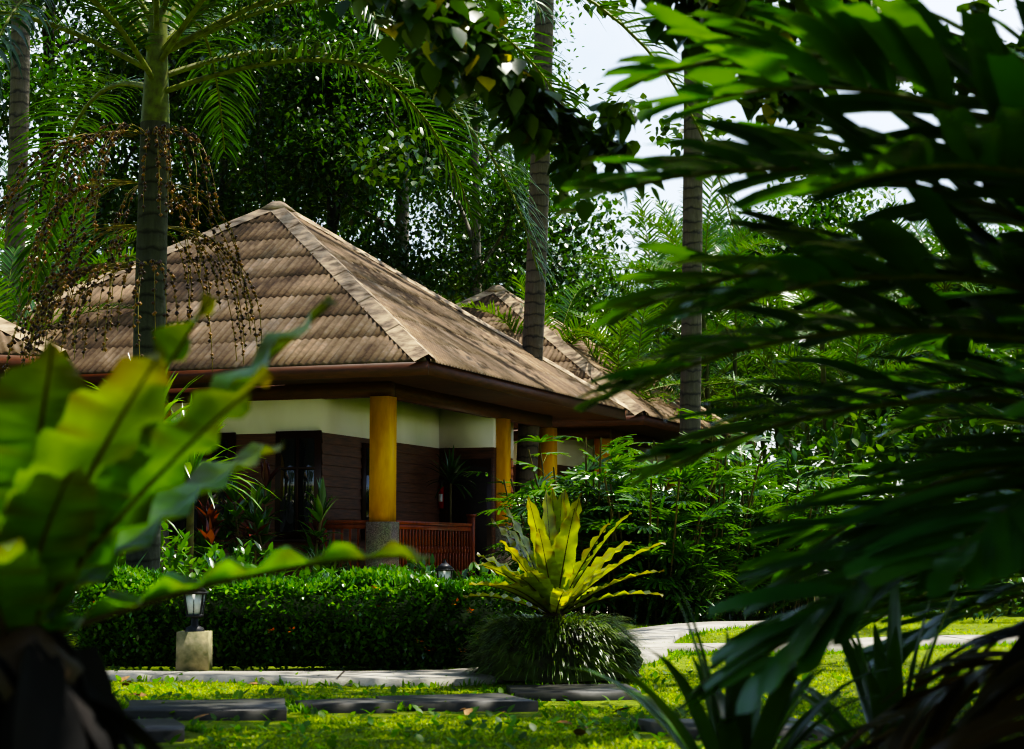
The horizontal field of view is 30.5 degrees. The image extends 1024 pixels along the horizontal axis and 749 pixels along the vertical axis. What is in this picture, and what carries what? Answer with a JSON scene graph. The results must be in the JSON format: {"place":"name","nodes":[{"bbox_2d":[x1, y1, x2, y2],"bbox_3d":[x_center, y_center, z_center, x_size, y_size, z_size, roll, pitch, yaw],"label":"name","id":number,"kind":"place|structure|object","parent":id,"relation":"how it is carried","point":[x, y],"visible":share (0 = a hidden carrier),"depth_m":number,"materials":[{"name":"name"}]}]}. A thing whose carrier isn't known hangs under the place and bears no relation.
{"place":"outdoors","nodes":[
{"label":"outdoors","id":0,"kind":"place"},
{"bbox_2d":[0,0,1022,498],"label":"sky","id":1,"kind":"structure","parent":0,"point":[601,50],"materials":[{"name":"white"}]},
{"bbox_2d":[47,581,1023,748],"bbox_3d":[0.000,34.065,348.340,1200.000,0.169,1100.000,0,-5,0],"label":"lawn","id":2,"kind":"structure","parent":0,"point":[644,735],"depth_m":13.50,"materials":[{"name":"green plant"}]},
{"bbox_2d":[1,0,29,320],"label":"trunk","id":3,"kind":"object","parent":2,"relation":"on","point":[19,94],"visible":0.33,"depth_m":30.62,"materials":[{"name":"brown plant"}]},
{"bbox_2d":[0,317,69,376],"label":"bungalow","id":4,"kind":"object","parent":2,"relation":"on","point":[7,329],"visible":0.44,"depth_m":24.03,"materials":[{"name":"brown wood"}]},
{"bbox_2d":[0,0,127,308],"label":"tree","id":5,"kind":"object","parent":2,"relation":"on","point":[39,75],"visible":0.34,"depth_m":39.57,"materials":[{"name":"green plant"}]},
{"bbox_2d":[0,242,132,333],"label":"areca palm","id":6,"kind":"object","parent":2,"relation":"on","point":[7,303],"visible":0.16,"depth_m":29.29,"materials":[{"name":"green plant"}]},
{"bbox_2d":[0,159,177,301],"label":"areca palm","id":7,"kind":"object","parent":2,"relation":"on","point":[95,260],"visible":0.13,"depth_m":36.06,"materials":[{"name":"green plant"}]},
{"bbox_2d":[0,121,259,267],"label":"tree","id":8,"kind":"object","parent":2,"relation":"on","point":[90,159],"visible":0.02,"depth_m":78.86,"materials":[{"name":"green plant"}]},
{"bbox_2d":[0,0,278,271],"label":"tree","id":9,"kind":"object","parent":2,"relation":"on","point":[118,66],"visible":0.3,"depth_m":45.32,"materials":[{"name":"green plant"}]},
{"bbox_2d":[43,353,277,637],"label":"strap leaf plants","id":10,"kind":"object","parent":2,"relation":"on","point":[193,463],"visible":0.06,"depth_m":23.28,"materials":[{"name":"green plant"}]},
{"bbox_2d":[175,589,211,670],"bbox_3d":[-2.699,2.159,15.967,0.270,0.830,0.270,0,-5,0],"label":"lantern","id":11,"kind":"object","parent":2,"relation":"on","point":[194,646],"visible":0.73,"depth_m":15.83,"materials":[{"name":"stone"}]},
{"bbox_2d":[0,0,409,270],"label":"broadleaf tree","id":12,"kind":"object","parent":2,"relation":"on","point":[207,168],"visible":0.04,"depth_m":57.93,"materials":[{"name":"green plant"}]},
{"bbox_2d":[78,0,423,248],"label":"tree","id":13,"kind":"object","parent":2,"relation":"on","point":[202,181],"visible":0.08,"depth_m":50.38,"materials":[{"name":"green plant"}]},
{"bbox_2d":[172,458,371,576],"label":"cordylines","id":14,"kind":"object","parent":2,"relation":"on","point":[258,531],"visible":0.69,"depth_m":26.19,"materials":[{"name":"green plant"}]},
{"bbox_2d":[172,0,444,294],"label":"tree","id":15,"kind":"object","parent":2,"relation":"on","point":[370,222],"visible":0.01,"depth_m":68.54,"materials":[{"name":"green plant"}]},
{"bbox_2d":[13,201,628,613],"bbox_3d":[-4.057,0.564,32.237,9.895,7.169,9.895,-2,-6,20],"label":"bungalow","id":16,"kind":"object","parent":2,"relation":"on","point":[387,385],"visible":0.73,"depth_m":28.95,"materials":[{"name":"brown tile"}]},
{"bbox_2d":[422,446,479,576],"bbox_3d":[-0.980,2.287,31.236,0.999,2.248,1.060,-1,-6,14],"label":"potted dracaena","id":17,"kind":"object","parent":16,"relation":"on","point":[451,468],"visible":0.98,"depth_m":31.25,"materials":[{"name":"green plant"}]},
{"bbox_2d":[71,563,572,670],"bbox_3d":[-1.647,2.179,16.820,4.434,0.987,1.338,0,-5,0],"label":"trimmed hedge","id":18,"kind":"object","parent":2,"relation":"on","point":[341,620],"visible":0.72,"depth_m":16.39,"materials":[{"name":"green plant"}]},
{"bbox_2d":[86,0,601,307],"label":"tree","id":19,"kind":"object","parent":2,"relation":"on","point":[305,146],"visible":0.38,"depth_m":45.59,"materials":[{"name":"green plant"}]},
{"bbox_2d":[0,0,745,591],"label":"fishtail palm","id":20,"kind":"object","parent":2,"relation":"on","point":[154,186],"visible":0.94,"depth_m":19.27,"materials":[{"name":"green plant"}]},
{"bbox_2d":[193,0,665,315],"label":"broadleaf tree","id":21,"kind":"object","parent":2,"relation":"on","point":[566,227],"visible":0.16,"depth_m":49.15,"materials":[{"name":"green plant"}]},
{"bbox_2d":[374,220,487,297],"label":"tree","id":22,"kind":"object","parent":2,"relation":"on","point":[448,251],"visible":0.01,"depth_m":49.73,"materials":[{"name":"green plant"}]},
{"bbox_2d":[435,559,453,579],"bbox_3d":[-0.727,2.464,20.258,0.270,0.940,0.270,0,-5,0],"label":"lantern","id":23,"kind":"object","parent":2,"relation":"on","point":[445,569],"visible":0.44,"depth_m":20.21,"materials":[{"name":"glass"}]},
{"bbox_2d":[252,0,680,382],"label":"tree","id":24,"kind":"object","parent":2,"relation":"on","point":[399,263],"visible":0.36,"depth_m":44.56,"materials":[{"name":"green plant"}]},
{"bbox_2d":[119,684,833,743],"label":"stepping stones","id":25,"kind":"object","parent":2,"relation":"on","point":[162,727],"visible":0.62,"depth_m":12.07,"materials":[{"name":"grey stone"}]},
{"bbox_2d":[342,2,632,317],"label":"tree","id":26,"kind":"object","parent":2,"relation":"on","point":[444,218],"visible":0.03,"depth_m":64.64,"materials":[{"name":"green plant"}]},
{"bbox_2d":[407,262,589,327],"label":"tree","id":27,"kind":"object","parent":2,"relation":"on","point":[458,298],"visible":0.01,"depth_m":45.21,"materials":[{"name":"green plant"}]},
{"bbox_2d":[513,0,553,524],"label":"trunk","id":28,"kind":"object","parent":2,"relation":"on","point":[534,316],"visible":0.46,"depth_m":34.19,"materials":[{"name":"brown bark"}]},
{"bbox_2d":[432,230,637,303],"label":"tree","id":29,"kind":"object","parent":2,"relation":"on","point":[502,282],"depth_m":88.90,"materials":[{"name":"green plant"}]},
{"bbox_2d":[46,510,1023,647],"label":"shrubs","id":30,"kind":"object","parent":2,"relation":"on","point":[181,565],"visible":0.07,"depth_m":21.93,"materials":[{"name":"green plant"}]},
{"bbox_2d":[458,610,652,683],"bbox_3d":[0.347,2.247,15.457,1.657,0.599,1.526,0,-5,0],"label":"clump","id":31,"kind":"object","parent":2,"relation":"on","point":[528,648],"visible":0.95,"depth_m":15.03,"materials":[{"name":"green plant"}]},
{"bbox_2d":[463,488,665,621],"bbox_3d":[0.412,1.540,15.332,1.712,1.251,1.579,3,-6,-30],"label":"birds nest fern","id":32,"kind":"object","parent":31,"relation":"on","point":[552,580],"visible":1,"depth_m":15.35,"materials":[{"name":"green plant"}]},
{"bbox_2d":[484,233,629,301],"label":"tree line","id":33,"kind":"object","parent":2,"relation":"on","point":[582,265],"visible":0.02,"depth_m":138.52,"materials":[{"name":"green plant"}]},
{"bbox_2d":[457,265,735,500],"bbox_3d":[1.533,1.188,40.721,6.811,7.356,5.520,-2,-6,18],"label":"areca palm","id":34,"kind":"object","parent":2,"relation":"on","point":[633,352],"visible":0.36,"depth_m":39.90,"materials":[{"name":"green plant"}]},
{"bbox_2d":[490,261,703,403],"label":"tree","id":35,"kind":"object","parent":2,"relation":"on","point":[550,300],"visible":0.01,"depth_m":60.62,"materials":[{"name":"green plant"}]},
{"bbox_2d":[455,285,754,535],"bbox_3d":[-0.329,1.532,42.434,9.895,7.169,9.895,-2,-6,20],"label":"bungalow","id":36,"kind":"object","parent":2,"relation":"on","point":[651,425],"visible":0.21,"depth_m":39.11,"materials":[{"name":"brown tile"}]},
{"bbox_2d":[555,248,701,391],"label":"tree","id":37,"kind":"object","parent":2,"relation":"on","point":[613,294],"visible":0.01,"depth_m":76.65,"materials":[{"name":"green plant"}]},
{"bbox_2d":[312,0,1023,223],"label":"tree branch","id":38,"kind":"object","parent":2,"relation":"on","point":[465,51],"visible":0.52,"depth_m":10.10,"materials":[{"name":"green plant"}]},
{"bbox_2d":[0,291,429,701],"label":"bird's nest fern","id":39,"kind":"object","parent":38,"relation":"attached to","point":[93,486],"visible":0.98,"depth_m":3.85,"materials":[{"name":"green plant"}]},
{"bbox_2d":[0,621,161,748],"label":"dead fern leaves","id":40,"kind":"object","parent":39,"relation":"attached to","point":[46,705],"visible":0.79,"depth_m":3.88,"materials":[{"name":"brown plant"}]},
{"bbox_2d":[545,185,790,408],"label":"areca palm","id":41,"kind":"object","parent":2,"relation":"on","point":[647,252],"visible":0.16,"depth_m":47.44,"materials":[{"name":"green plant"}]},
{"bbox_2d":[457,408,887,624],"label":"lady palms","id":42,"kind":"object","parent":2,"relation":"on","point":[701,530],"visible":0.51,"depth_m":26.21,"materials":[{"name":"green plant"}]},
{"bbox_2d":[679,72,702,610],"bbox_3d":[3.007,-8.264,33.931,6.797,24.885,7.557,5,-8,-44],"label":"trunk","id":43,"kind":"object","parent":2,"relation":"on","point":[690,388],"visible":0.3,"depth_m":32.35,"materials":[{"name":"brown bark"}]},
{"bbox_2d":[575,177,827,492],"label":"areca palm","id":44,"kind":"object","parent":2,"relation":"on","point":[721,317],"visible":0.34,"depth_m":42.72,"materials":[{"name":"green plant"}]},
{"bbox_2d":[621,226,800,461],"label":"tree","id":45,"kind":"object","parent":2,"relation":"on","point":[633,255],"visible":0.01,"depth_m":100.57,"materials":[{"name":"green plant"}]},
{"bbox_2d":[631,311,798,463],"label":"tree","id":46,"kind":"object","parent":2,"relation":"on","point":[712,405],"visible":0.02,"depth_m":64.95,"materials":[{"name":"green plant"}]},
{"bbox_2d":[619,148,909,495],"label":"broadleaf tree","id":47,"kind":"object","parent":2,"relation":"on","point":[825,214],"visible":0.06,"depth_m":55.14,"materials":[{"name":"green plant"}]},
{"bbox_2d":[654,254,894,487],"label":"areca palm","id":48,"kind":"object","parent":2,"relation":"on","point":[756,367],"visible":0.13,"depth_m":50.16,"materials":[{"name":"green plant"}]},
{"bbox_2d":[556,0,1023,748],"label":"palm","id":49,"kind":"object","parent":2,"relation":"on","point":[870,54],"visible":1,"depth_m":5.47,"materials":[{"name":"green plant"}]},
{"bbox_2d":[559,578,1023,748],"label":"strap plant","id":50,"kind":"object","parent":2,"relation":"on","point":[723,726],"visible":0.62,"depth_m":6.63,"materials":[{"name":"green plant"}]},
{"bbox_2d":[814,570,829,600],"bbox_3d":[4.467,3.155,26.822,0.270,0.840,0.270,0,-5,0],"label":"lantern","id":51,"kind":"object","parent":2,"relation":"on","point":[817,574],"visible":0.08,"depth_m":26.77,"materials":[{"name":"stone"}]},
{"bbox_2d":[703,225,941,510],"bbox_3d":[6.091,0.888,37.554,5.520,7.356,6.811,1,-5,-7],"label":"areca palm","id":52,"kind":"object","parent":2,"relation":"on","point":[825,374],"visible":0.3,"depth_m":37.56,"materials":[{"name":"green plant"}]},
{"bbox_2d":[753,307,894,471],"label":"tree","id":53,"kind":"object","parent":2,"relation":"on","point":[812,438],"visible":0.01,"depth_m":80.73,"materials":[{"name":"green plant"}]},
{"bbox_2d":[812,424,960,495],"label":"tree line","id":54,"kind":"object","parent":2,"relation":"on","point":[877,459],"depth_m":123.67,"materials":[{"name":"green plant"}]},
{"bbox_2d":[773,199,1016,460],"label":"tree","id":55,"kind":"object","parent":2,"relation":"on","point":[963,289],"visible":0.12,"depth_m":44.34,"materials":[{"name":"green plant"}]},
{"bbox_2d":[809,185,1001,477],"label":"areca palm","id":56,"kind":"object","parent":2,"relation":"on","point":[935,247],"visible":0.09,"depth_m":41.85,"materials":[{"name":"green plant"}]},
{"bbox_2d":[839,199,1023,670],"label":"palm","id":57,"kind":"object","parent":2,"relation":"on","point":[978,365],"visible":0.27,"depth_m":7.95,"materials":[{"name":"green plant"}]},
{"bbox_2d":[859,241,1012,458],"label":"tree","id":58,"kind":"object","parent":2,"relation":"on","point":[896,398],"depth_m":61.43,"materials":[{"name":"green plant"}]},
{"bbox_2d":[872,286,1023,612],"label":"palm","id":59,"kind":"object","parent":2,"relation":"on","point":[953,408],"visible":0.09,"depth_m":11.70,"materials":[{"name":"green plant"}]},
{"bbox_2d":[888,283,1023,395],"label":"areca palm","id":60,"kind":"object","parent":2,"relation":"on","point":[1013,352],"visible":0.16,"depth_m":35.75,"materials":[{"name":"green plant"}]},
{"bbox_2d":[108,597,1022,686],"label":"path","id":61,"kind":"structure","parent":0,"point":[667,634],"depth_m":15.27,"materials":[{"name":"concrete"}]},
{"bbox_2d":[637,635,1017,653],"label":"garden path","id":62,"kind":"structure","parent":61,"relation":"on","point":[943,639],"depth_m":19.42,"materials":[{"name":"concrete"}]},
{"bbox_2d":[668,339,1023,614],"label":"understorey","id":63,"kind":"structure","parent":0,"point":[862,444],"depth_m":35.86,"materials":[{"name":"green plant"}]}
]}

